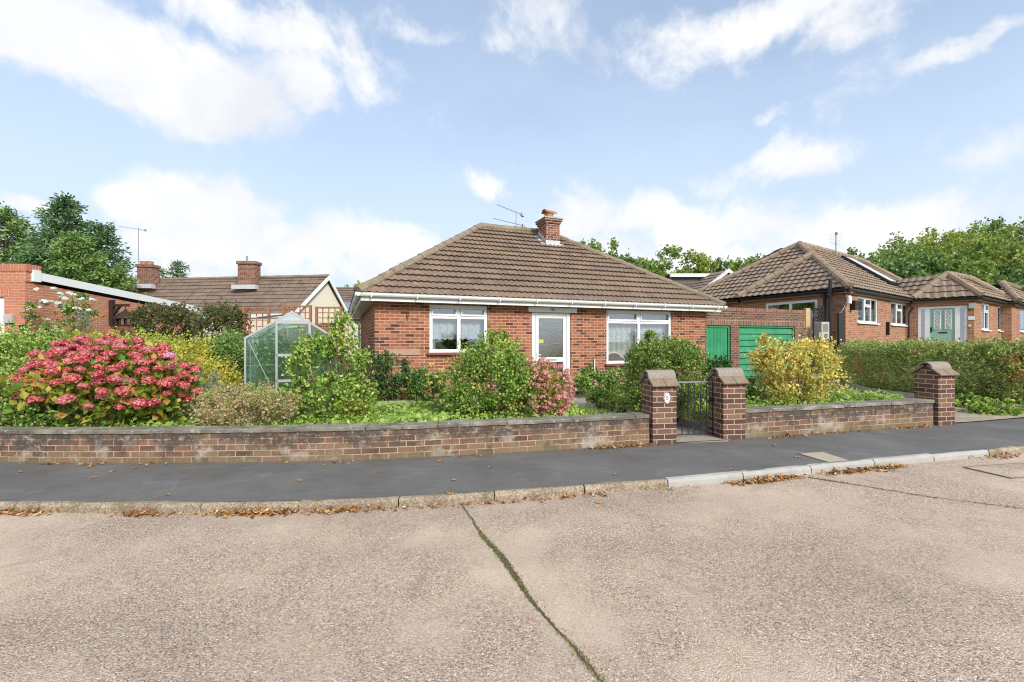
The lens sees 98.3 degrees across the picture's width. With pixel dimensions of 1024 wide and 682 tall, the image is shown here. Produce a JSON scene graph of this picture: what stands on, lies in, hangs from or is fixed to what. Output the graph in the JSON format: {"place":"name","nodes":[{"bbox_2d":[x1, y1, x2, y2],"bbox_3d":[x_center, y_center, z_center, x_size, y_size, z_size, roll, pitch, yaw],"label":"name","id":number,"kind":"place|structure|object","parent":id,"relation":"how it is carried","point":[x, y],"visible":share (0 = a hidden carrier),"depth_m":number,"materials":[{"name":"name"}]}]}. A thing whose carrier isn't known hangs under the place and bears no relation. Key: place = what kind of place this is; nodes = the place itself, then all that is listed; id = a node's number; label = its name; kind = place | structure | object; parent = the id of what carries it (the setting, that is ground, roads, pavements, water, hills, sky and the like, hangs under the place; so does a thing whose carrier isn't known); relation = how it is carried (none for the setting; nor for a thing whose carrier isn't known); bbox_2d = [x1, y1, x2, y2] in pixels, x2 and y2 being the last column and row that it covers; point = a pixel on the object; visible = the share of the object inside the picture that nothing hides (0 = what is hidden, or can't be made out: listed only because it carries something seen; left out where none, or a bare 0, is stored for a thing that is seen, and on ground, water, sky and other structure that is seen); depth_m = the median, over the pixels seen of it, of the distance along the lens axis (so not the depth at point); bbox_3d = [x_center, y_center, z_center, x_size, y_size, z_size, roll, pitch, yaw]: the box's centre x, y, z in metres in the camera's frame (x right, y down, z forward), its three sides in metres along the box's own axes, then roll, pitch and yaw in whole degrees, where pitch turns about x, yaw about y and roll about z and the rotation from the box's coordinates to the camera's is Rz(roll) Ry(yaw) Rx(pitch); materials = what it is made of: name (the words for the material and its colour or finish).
{"place":"outdoors","nodes":[
{"label":"outdoors","id":0,"kind":"place"},
{"bbox_2d":[0,453,1023,681],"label":"road","id":1,"kind":"structure","parent":0,"point":[800,579],"depth_m":2.78,"materials":[{"name":"concrete"}]},
{"bbox_2d":[0,424,1022,518],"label":"fallen leaves","id":2,"kind":"object","parent":1,"relation":"on","point":[251,512],"depth_m":4.33,"materials":[{"name":"brown plant"}]},
{"bbox_2d":[460,504,604,681],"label":"moss","id":3,"kind":"object","parent":1,"relation":"on","point":[566,639],"visible":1,"depth_m":2.73,"materials":[{"name":"green plant"}]},
{"bbox_2d":[463,507,602,681],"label":"road joint","id":4,"kind":"object","parent":1,"relation":"on","point":[534,603],"visible":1,"depth_m":2.85,"materials":[{"name":"black asphalt"}]},
{"bbox_2d":[964,463,1023,478],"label":"manhole cover","id":5,"kind":"object","parent":1,"relation":"on","point":[1012,470],"visible":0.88,"depth_m":5.07,"materials":[{"name":"concrete"}]},
{"bbox_2d":[0,417,1023,501],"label":"pavement","id":6,"kind":"structure","parent":0,"point":[220,481],"depth_m":5.15,"materials":[{"name":"grey asphalt"}]},
{"bbox_2d":[797,450,855,462],"bbox_3d":[3.950,1.431,5.440,0.620,0.033,0.440,0,0,-13],"label":"inspection cover","id":7,"kind":"object","parent":6,"relation":"on","point":[824,457],"visible":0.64,"depth_m":5.38,"materials":[{"name":"concrete"}]},
{"bbox_2d":[0,445,1023,512],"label":"kerb","id":8,"kind":"structure","parent":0,"point":[294,505],"depth_m":4.31,"materials":[{"name":"grey concrete"}]},
{"bbox_2d":[0,342,1023,497],"bbox_3d":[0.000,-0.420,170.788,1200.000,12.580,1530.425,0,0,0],"label":"ground","id":9,"kind":"structure","parent":0,"point":[703,414],"depth_m":11.41,"materials":[{"name":"green plant"}]},
{"bbox_2d":[0,201,42,263],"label":"deciduous tree","id":10,"kind":"object","parent":9,"relation":"on","point":[10,224],"visible":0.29,"depth_m":27.86,"materials":[{"name":"green plant"}]},
{"bbox_2d":[0,243,77,278],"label":"tree","id":11,"kind":"object","parent":9,"relation":"on","point":[33,255],"visible":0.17,"depth_m":23.65,"materials":[{"name":"green plant"}]},
{"bbox_2d":[0,389,82,426],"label":"weedy clump","id":12,"kind":"object","parent":9,"relation":"on","point":[17,417],"visible":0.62,"depth_m":6.20,"materials":[{"name":"green plant"}]},
{"bbox_2d":[19,287,104,337],"bbox_3d":[-12.641,-0.272,12.588,2.117,2.469,1.066,0,0,0],"label":"climbing rose","id":13,"kind":"object","parent":9,"relation":"on","point":[68,310],"visible":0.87,"depth_m":12.38,"materials":[{"name":"green plant"}]},
{"bbox_2d":[0,316,127,406],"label":"green hedge","id":14,"kind":"object","parent":9,"relation":"on","point":[14,347],"visible":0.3,"depth_m":8.78,"materials":[{"name":"green plant"}]},
{"bbox_2d":[0,190,132,280],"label":"deciduous tree","id":15,"kind":"object","parent":9,"relation":"on","point":[66,215],"visible":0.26,"depth_m":26.51,"materials":[{"name":"green plant"}]},
{"bbox_2d":[40,229,118,287],"bbox_3d":[-24.197,-2.392,24.563,6.676,7.449,6.632,0,0,0],"label":"deciduous tree","id":16,"kind":"object","parent":9,"relation":"on","point":[74,249],"visible":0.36,"depth_m":24.17,"materials":[{"name":"green plant"}]},
{"bbox_2d":[63,305,100,337],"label":"shrub rose","id":17,"kind":"object","parent":9,"relation":"on","point":[81,316],"visible":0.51,"depth_m":10.83,"materials":[{"name":"grey plant"}]},
{"bbox_2d":[0,264,199,369],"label":"flat roof garage","id":18,"kind":"structure","parent":9,"relation":"on","point":[19,283],"depth_m":13.12,"materials":[{"name":"brick"}]},
{"bbox_2d":[109,300,132,325],"bbox_3d":[-13.187,-0.945,15.036,0.818,0.890,0.628,0,0,23],"label":"bird feeder","id":19,"kind":"object","parent":18,"relation":"attached to","point":[113,311],"visible":0.75,"depth_m":14.94,"materials":[{"name":"brown wood"}]},
{"bbox_2d":[0,334,209,426],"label":"hydrangea","id":20,"kind":"object","parent":9,"relation":"on","point":[134,377],"visible":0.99,"depth_m":6.35,"materials":[{"name":"pink plant"}]},
{"bbox_2d":[79,219,136,281],"bbox_3d":[-25.695,-3.093,27.430,6.332,8.875,6.648,0,0,0],"label":"deciduous tree","id":21,"kind":"object","parent":9,"relation":"on","point":[105,231],"visible":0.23,"depth_m":27.44,"materials":[{"name":"green plant"}]},
{"bbox_2d":[96,264,147,295],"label":"tree","id":22,"kind":"object","parent":9,"relation":"on","point":[125,283],"visible":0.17,"depth_m":25.88,"materials":[{"name":"green plant"}]},
{"bbox_2d":[75,326,246,401],"bbox_3d":[-7.987,0.516,9.853,4.528,1.740,1.968,0,0,11],"label":"golden hedge","id":23,"kind":"object","parent":9,"relation":"on","point":[197,348],"visible":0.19,"depth_m":9.67,"materials":[{"name":"yellow plant"}]},
{"bbox_2d":[125,301,204,346],"bbox_3d":[-11.001,-0.178,14.011,2.362,2.296,1.649,0,0,0],"label":"photinia","id":24,"kind":"object","parent":9,"relation":"on","point":[142,317],"visible":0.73,"depth_m":13.77,"materials":[{"name":"green plant"}]},
{"bbox_2d":[163,260,189,277],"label":"tree","id":25,"kind":"object","parent":9,"relation":"on","point":[177,271],"visible":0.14,"depth_m":37.90,"materials":[{"name":"green plant"}]},
{"bbox_2d":[176,367,239,412],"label":"grey shrub","id":26,"kind":"object","parent":9,"relation":"on","point":[211,382],"visible":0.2,"depth_m":8.31,"materials":[{"name":"green plant"}]},
{"bbox_2d":[187,295,253,363],"bbox_3d":[-8.700,-0.158,13.126,1.817,2.518,1.601,0,0,0],"label":"laurel","id":27,"kind":"object","parent":9,"relation":"on","point":[217,316],"visible":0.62,"depth_m":12.92,"materials":[{"name":"green plant"}]},
{"bbox_2d":[204,325,258,390],"bbox_3d":[-6.440,0.465,10.215,1.289,1.693,1.412,0,0,0],"label":"juniper","id":28,"kind":"object","parent":9,"relation":"on","point":[225,343],"visible":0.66,"depth_m":10.04,"materials":[{"name":"green plant"}]},
{"bbox_2d":[179,375,303,425],"bbox_3d":[-4.024,0.930,6.579,1.762,0.851,1.299,0,0,40],"label":"sedum patch","id":29,"kind":"object","parent":9,"relation":"on","point":[264,400],"visible":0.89,"depth_m":6.40,"materials":[{"name":"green plant"}]},
{"bbox_2d":[127,256,357,357],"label":"gabled house","id":30,"kind":"structure","parent":9,"relation":"on","point":[249,285],"depth_m":26.44,"materials":[{"name":"tile"}]},
{"bbox_2d":[242,306,270,336],"bbox_3d":[-7.628,-0.187,13.200,0.815,1.684,0.060,0,0,0],"label":"trellis","id":31,"kind":"object","parent":9,"relation":"on","point":[268,313],"visible":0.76,"depth_m":13.18,"materials":[{"name":"brown wood"}]},
{"bbox_2d":[244,311,336,403],"bbox_3d":[-4.969,0.368,10.210,1.740,1.996,2.282,0,0,-21],"label":"greenhouse","id":32,"kind":"object","parent":9,"relation":"on","point":[287,319],"visible":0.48,"depth_m":9.19,"materials":[{"name":"metal"}]},
{"bbox_2d":[276,320,309,396],"bbox_3d":[-4.536,0.467,9.175,0.635,1.798,0.040,0,0,-21],"label":"door","id":33,"kind":"structure","parent":32,"relation":"in","point":[277,321],"depth_m":9.09,"materials":[{"name":"metal"}]},
{"bbox_2d":[253,331,333,395],"bbox_3d":[-4.888,0.561,10.098,1.714,1.600,1.749,0,0,-21],"label":"tomato plant","id":34,"kind":"object","parent":9,"relation":"on","point":[265,350],"visible":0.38,"depth_m":9.58,"materials":[{"name":"green plant"}]},
{"bbox_2d":[282,305,311,341],"bbox_3d":[-6.314,-0.317,13.000,0.860,1.468,0.060,0,0,0],"label":"trellis","id":35,"kind":"object","parent":9,"relation":"on","point":[299,312],"visible":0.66,"depth_m":12.97,"materials":[{"name":"brown wood"}]},
{"bbox_2d":[271,323,334,375],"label":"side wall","id":36,"kind":"structure","parent":9,"relation":"on","point":[293,334],"depth_m":15.03,"materials":[{"name":"brown brick"}]},
{"bbox_2d":[0,412,649,462],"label":"garden wall","id":37,"kind":"structure","parent":9,"relation":"on","point":[261,443],"depth_m":5.66,"materials":[{"name":"brick"}]},
{"bbox_2d":[315,306,341,362],"bbox_3d":[-5.551,-0.187,13.400,0.807,1.715,0.060,0,0,0],"label":"trellis","id":38,"kind":"object","parent":9,"relation":"on","point":[322,312],"visible":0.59,"depth_m":13.38,"materials":[{"name":"brown wood"}]},
{"bbox_2d":[281,304,378,422],"bbox_3d":[-2.924,0.375,7.238,1.588,1.990,1.472,0,0,20],"label":"tall shrub","id":39,"kind":"object","parent":9,"relation":"on","point":[345,391],"visible":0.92,"depth_m":7.12,"materials":[{"name":"green plant"}]},
{"bbox_2d":[336,287,359,350],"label":"solar panel house","id":40,"kind":"structure","parent":9,"relation":"on","point":[346,294],"depth_m":39.50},
{"bbox_2d":[369,349,419,400],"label":"rose bush","id":41,"kind":"object","parent":9,"relation":"on","point":[382,367],"visible":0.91,"depth_m":9.08,"materials":[{"name":"green plant"}]},
{"bbox_2d":[27,383,905,426],"bbox_3d":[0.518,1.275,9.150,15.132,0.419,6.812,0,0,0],"label":"grass","id":42,"kind":"structure","parent":9,"relation":"on","point":[587,409],"depth_m":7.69,"materials":[{"name":"plant"}]},
{"bbox_2d":[398,363,460,404],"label":"yellow rose","id":43,"kind":"object","parent":42,"relation":"on","point":[431,381],"visible":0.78,"depth_m":8.97,"materials":[{"name":"green plant"}]},
{"bbox_2d":[439,321,541,417],"bbox_3d":[-0.343,0.485,7.330,1.764,1.657,1.534,0,0,0],"label":"shrub","id":44,"kind":"object","parent":9,"relation":"on","point":[512,379],"visible":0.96,"depth_m":7.00,"materials":[{"name":"green plant"}]},
{"bbox_2d":[347,209,727,397],"bbox_3d":[0.070,-1.317,15.143,10.578,6.194,8.228,0,0,-21],"label":"brick bungalow","id":45,"kind":"object","parent":9,"relation":"on","point":[546,289],"visible":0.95,"depth_m":11.94,"materials":[{"name":"orange brick"}]},
{"bbox_2d":[427,304,490,354],"bbox_3d":[-1.327,-0.290,10.823,1.550,1.249,0.434,0,0,-21],"label":"window","id":46,"kind":"structure","parent":45,"relation":"in","point":[446,321],"depth_m":10.80,"materials":[{"name":"white plastic"}]},
{"bbox_2d":[535,315,565,389],"bbox_3d":[1.027,0.304,11.644,0.890,1.971,0.087,0,0,-21],"label":"door","id":47,"kind":"structure","parent":45,"relation":"in","point":[562,359],"depth_m":11.67,"materials":[{"name":"white plastic"}]},
{"bbox_2d":[605,310,670,365],"bbox_3d":[3.602,-0.114,12.745,2.350,1.603,0.435,0,0,-21],"label":"window","id":48,"kind":"structure","parent":45,"relation":"in","point":[624,327],"depth_m":12.67,"materials":[{"name":"white plastic"}]},
{"bbox_2d":[519,355,576,415],"bbox_3d":[0.573,0.767,7.203,0.987,1.072,1.039,0,0,0],"label":"pink shrub","id":49,"kind":"object","parent":9,"relation":"on","point":[545,376],"visible":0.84,"depth_m":7.04,"materials":[{"name":"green plant"}]},
{"bbox_2d":[568,362,631,395],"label":"shrub","id":50,"kind":"object","parent":9,"relation":"on","point":[584,384],"visible":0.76,"depth_m":10.52,"materials":[{"name":"green plant"}]},
{"bbox_2d":[586,387,628,412],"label":"clump plant","id":51,"kind":"object","parent":9,"relation":"on","point":[605,399],"visible":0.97,"depth_m":8.75,"materials":[{"name":"green plant"}]},
{"bbox_2d":[598,237,640,260],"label":"broadleaf tree","id":52,"kind":"object","parent":9,"relation":"on","point":[614,244],"visible":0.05,"depth_m":45.22,"materials":[{"name":"green plant"}]},
{"bbox_2d":[606,251,650,271],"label":"broadleaf tree","id":53,"kind":"object","parent":9,"relation":"on","point":[633,261],"visible":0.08,"depth_m":42.75,"materials":[{"name":"green plant"}]},
{"bbox_2d":[638,370,680,444],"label":"gate pillar","id":54,"kind":"structure","parent":9,"relation":"on","point":[659,397],"depth_m":6.21,"materials":[{"name":"brick"}]},
{"bbox_2d":[622,329,710,425],"bbox_3d":[2.635,0.638,7.684,1.497,1.710,1.122,0,0,0],"label":"clipped bush","id":55,"kind":"object","parent":9,"relation":"on","point":[644,354],"visible":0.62,"depth_m":7.42,"materials":[{"name":"green plant"}]},
{"bbox_2d":[645,244,700,276],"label":"broadleaf tree","id":56,"kind":"object","parent":9,"relation":"on","point":[664,265],"visible":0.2,"depth_m":45.55,"materials":[{"name":"green plant"}]},
{"bbox_2d":[677,418,707,432],"bbox_3d":[2.913,1.392,7.373,0.118,0.204,1.513,0,0,-17],"label":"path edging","id":57,"kind":"object","parent":9,"relation":"on","point":[697,427],"visible":0.1,"depth_m":7.15,"materials":[{"name":"concrete"}]},
{"bbox_2d":[676,248,718,272],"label":"broadleaf tree","id":58,"kind":"object","parent":9,"relation":"on","point":[703,264],"visible":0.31,"depth_m":46.68,"materials":[{"name":"green plant"}]},
{"bbox_2d":[665,268,761,295],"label":"dormer house","id":59,"kind":"structure","parent":9,"relation":"on","point":[696,281],"depth_m":28.25,"materials":[{"name":"white paint"}]},
{"bbox_2d":[700,353,733,390],"bbox_3d":[4.310,0.800,9.382,1.019,1.081,1.388,0,0,0],"label":"camellia","id":60,"kind":"object","parent":9,"relation":"on","point":[716,363],"visible":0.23,"depth_m":9.53,"materials":[{"name":"green plant"}]},
{"bbox_2d":[709,255,733,272],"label":"broadleaf tree","id":61,"kind":"object","parent":9,"relation":"on","point":[726,264],"visible":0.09,"depth_m":51.12,"materials":[{"name":"green plant"}]},
{"bbox_2d":[687,376,763,407],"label":"under shrub","id":62,"kind":"object","parent":9,"relation":"on","point":[752,388],"visible":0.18,"depth_m":8.74,"materials":[{"name":"green plant"}]},
{"bbox_2d":[705,367,749,439],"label":"gate pillar","id":63,"kind":"structure","parent":9,"relation":"on","point":[729,403],"depth_m":6.46,"materials":[{"name":"brick"}]},
{"bbox_2d":[677,379,713,435],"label":"iron gate","id":64,"kind":"structure","parent":63,"relation":"attached to","point":[689,400],"depth_m":6.59,"materials":[{"name":"metal"}]},
{"bbox_2d":[727,256,757,271],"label":"broadleaf tree","id":65,"kind":"object","parent":9,"relation":"on","point":[737,265],"visible":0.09,"depth_m":49.19,"materials":[{"name":"green plant"}]},
{"bbox_2d":[705,307,805,377],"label":"brick garage","id":66,"kind":"structure","parent":9,"relation":"on","point":[729,333],"depth_m":14.57,"materials":[{"name":"brown brick"}]},
{"bbox_2d":[707,328,727,361],"bbox_3d":[6.560,0.478,14.142,0.864,1.805,0.090,0,0,-21],"label":"side door","id":67,"kind":"structure","parent":66,"relation":"in","point":[716,337],"depth_m":14.16,"materials":[{"name":"green paint"}]},
{"bbox_2d":[739,328,791,377],"bbox_3d":[8.572,0.470,14.950,2.483,1.820,0.080,0,0,-21],"label":"garage door","id":68,"kind":"structure","parent":66,"relation":"in","point":[747,341],"depth_m":14.70,"materials":[{"name":"green paint"}]},
{"bbox_2d":[740,330,855,404],"bbox_3d":[5.452,0.530,8.504,1.841,1.537,1.429,0,0,-16],"label":"yellow shrub","id":69,"kind":"object","parent":9,"relation":"on","point":[799,355],"visible":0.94,"depth_m":8.27,"materials":[{"name":"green plant"}]},
{"bbox_2d":[810,305,823,359],"bbox_3d":[11.660,-0.275,16.935,0.606,2.150,0.144,0,0,-17],"label":"lattice screen","id":70,"kind":"object","parent":9,"relation":"on","point":[821,312],"visible":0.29,"depth_m":16.86,"materials":[{"name":"black metal"}]},
{"bbox_2d":[745,398,934,437],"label":"garden wall","id":71,"kind":"structure","parent":9,"relation":"on","point":[770,421],"depth_m":6.87,"materials":[{"name":"brick"}]},
{"bbox_2d":[837,312,842,353],"bbox_3d":[12.308,-0.095,16.600,0.160,1.950,0.100,0,0,0],"label":"fence post","id":72,"kind":"object","parent":9,"relation":"on","point":[839,325],"visible":0.56,"depth_m":16.55,"materials":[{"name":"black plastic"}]},
{"bbox_2d":[698,241,1023,353],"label":"neighbour bungalow","id":73,"kind":"object","parent":9,"relation":"on","point":[798,275],"visible":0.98,"depth_m":21.22,"materials":[{"name":"orange brick"}]},
{"bbox_2d":[766,299,816,332],"bbox_3d":[12.256,-1.030,19.450,0.070,1.420,2.325,0,0,-24],"label":"window","id":74,"kind":"structure","parent":73,"relation":"in","point":[790,303],"depth_m":19.39,"materials":[{"name":"white plastic"}]},
{"bbox_2d":[814,322,828,338],"bbox_3d":[11.133,-0.373,15.891,0.400,0.620,0.300,0,0,-20],"label":"air conditioner","id":75,"kind":"object","parent":73,"relation":"attached to","point":[822,328],"visible":0.94,"depth_m":15.78,"materials":[{"name":"metal"}]},
{"bbox_2d":[857,296,879,324],"bbox_3d":[15.098,-1.306,18.972,2.613,1.188,0.435,0,0,-36],"label":"window","id":76,"kind":"structure","parent":73,"relation":"in","point":[864,304],"depth_m":18.94,"materials":[{"name":"white plastic"}]},
{"bbox_2d":[891,302,907,326],"bbox_3d":[18.714,-1.306,21.558,2.789,1.188,0.435,0,0,-36],"label":"window","id":77,"kind":"structure","parent":73,"relation":"in","point":[896,308],"depth_m":21.57,"materials":[{"name":"white plastic"}]},
{"bbox_2d":[930,308,954,341],"bbox_3d":[20.714,-0.569,21.313,0.854,1.998,0.075,0,0,40],"label":"front door","id":78,"kind":"structure","parent":73,"relation":"in","point":[942,320],"depth_m":21.30,"materials":[{"name":"green paint"}]},
{"bbox_2d":[981,303,991,330],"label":"window","id":79,"kind":"structure","parent":73,"relation":"in","point":[985,307],"depth_m":21.87,"materials":[{"name":"white plastic"}]},
{"bbox_2d":[857,250,906,313],"bbox_3d":[33.163,-4.014,39.717,6.582,8.449,6.038,0,0,0],"label":"broadleaf tree","id":80,"kind":"object","parent":9,"relation":"on","point":[872,257],"visible":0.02,"depth_m":39.27,"materials":[{"name":"green plant"}]},
{"bbox_2d":[861,251,952,316],"bbox_3d":[31.451,-3.365,36.058,6.430,7.361,5.925,0,0,0],"label":"broadleaf tree","id":81,"kind":"object","parent":9,"relation":"on","point":[903,269],"visible":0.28,"depth_m":34.27,"materials":[{"name":"green plant"}]},
{"bbox_2d":[871,231,950,261],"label":"broadleaf tree","id":82,"kind":"object","parent":9,"relation":"on","point":[914,250],"visible":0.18,"depth_m":45.39,"materials":[{"name":"green plant"}]},
{"bbox_2d":[871,269,953,339],"bbox_3d":[29.247,-2.354,31.903,4.972,5.470,4.709,0,0,-22],"label":"broadleaf tree","id":83,"kind":"object","parent":9,"relation":"on","point":[903,308],"visible":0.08,"depth_m":31.20,"materials":[{"name":"green plant"}]},
{"bbox_2d":[828,334,1023,403],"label":"mixed hedge","id":84,"kind":"object","parent":9,"relation":"on","point":[1000,356],"visible":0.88,"depth_m":9.72,"materials":[{"name":"green plant"}]},
{"bbox_2d":[843,379,1021,409],"bbox_3d":[9.288,1.222,10.488,1.043,0.232,5.064,0,0,0],"label":"drive edging","id":85,"kind":"object","parent":9,"relation":"on","point":[908,395],"visible":0.24,"depth_m":10.32,"materials":[{"name":"grey concrete"}]},
{"bbox_2d":[893,249,974,276],"bbox_3d":[35.759,-3.805,37.954,5.816,8.088,7.928,0,0,-44],"label":"broadleaf tree","id":86,"kind":"object","parent":9,"relation":"on","point":[924,256],"visible":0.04,"depth_m":37.45,"materials":[{"name":"green plant"}]},
{"bbox_2d":[910,361,959,425],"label":"gate pillar","id":87,"kind":"structure","parent":9,"relation":"on","point":[934,380],"depth_m":7.27,"materials":[{"name":"brick"}]},
{"bbox_2d":[907,223,999,257],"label":"broadleaf tree","id":88,"kind":"object","parent":9,"relation":"on","point":[931,239],"visible":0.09,"depth_m":48.13,"materials":[{"name":"green plant"}]},
{"bbox_2d":[933,229,992,257],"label":"broadleaf tree","id":89,"kind":"object","parent":9,"relation":"on","point":[946,247],"visible":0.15,"depth_m":43.44,"materials":[{"name":"green plant"}]},
{"bbox_2d":[927,253,1008,283],"bbox_3d":[33.559,-3.363,33.777,5.765,7.377,5.983,0,0,0],"label":"broadleaf tree","id":90,"kind":"object","parent":9,"relation":"on","point":[981,267],"visible":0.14,"depth_m":32.54,"materials":[{"name":"green plant"}]},
{"bbox_2d":[950,237,1023,275],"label":"broadleaf tree","id":91,"kind":"object","parent":9,"relation":"on","point":[978,248],"visible":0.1,"depth_m":35.89,"materials":[{"name":"green plant"}]},
{"bbox_2d":[955,217,1021,253],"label":"broadleaf tree","id":92,"kind":"object","parent":9,"relation":"on","point":[982,228],"visible":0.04,"depth_m":49.88,"materials":[{"name":"green plant"}]},
{"bbox_2d":[955,392,1023,417],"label":"fern clump","id":93,"kind":"object","parent":9,"relation":"on","point":[974,404],"visible":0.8,"depth_m":8.12,"materials":[{"name":"green plant"}]},
{"bbox_2d":[969,224,1023,273],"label":"broadleaf tree","id":94,"kind":"object","parent":9,"relation":"on","point":[1006,258],"visible":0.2,"depth_m":35.18,"materials":[{"name":"green plant"}]},
{"bbox_2d":[976,270,1023,305],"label":"broadleaf tree","id":95,"kind":"object","parent":9,"relation":"on","point":[997,279],"visible":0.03,"depth_m":31.72,"materials":[{"name":"green plant"}]},
{"bbox_2d":[979,215,1021,238],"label":"broadleaf tree","id":96,"kind":"object","parent":9,"relation":"on","point":[999,221],"visible":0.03,"depth_m":55.55,"materials":[{"name":"green plant"}]},
{"bbox_2d":[988,216,1023,250],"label":"broadleaf tree","id":97,"kind":"object","parent":9,"relation":"on","point":[1020,232],"visible":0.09,"depth_m":47.06,"materials":[{"name":"green plant"}]},
{"bbox_2d":[995,259,1023,284],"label":"broadleaf tree","id":98,"kind":"object","parent":9,"relation":"on","point":[1016,275],"visible":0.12,"depth_m":32.83,"materials":[{"name":"green plant"}]},
{"bbox_2d":[0,0,1023,316],"label":"sky","id":99,"kind":"structure","parent":0,"point":[347,141],"materials":[{"name":"blue"}]},
{"bbox_2d":[549,392,727,442],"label":"garden path","id":100,"kind":"structure","parent":0,"point":[580,399],"depth_m":8.55,"materials":[{"name":"concrete"}]},
{"bbox_2d":[672,435,725,442],"bbox_3d":[2.650,1.423,6.475,0.994,0.003,0.353,0,0,-12],"label":"gate threshold","id":101,"kind":"object","parent":100,"relation":"on","point":[694,438],"visible":0.6,"depth_m":6.46,"materials":[{"name":"concrete"}]},
{"bbox_2d":[792,374,1023,421],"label":"driveway","id":102,"kind":"structure","parent":0,"point":[961,416],"depth_m":7.90,"materials":[{"name":"grey concrete"}]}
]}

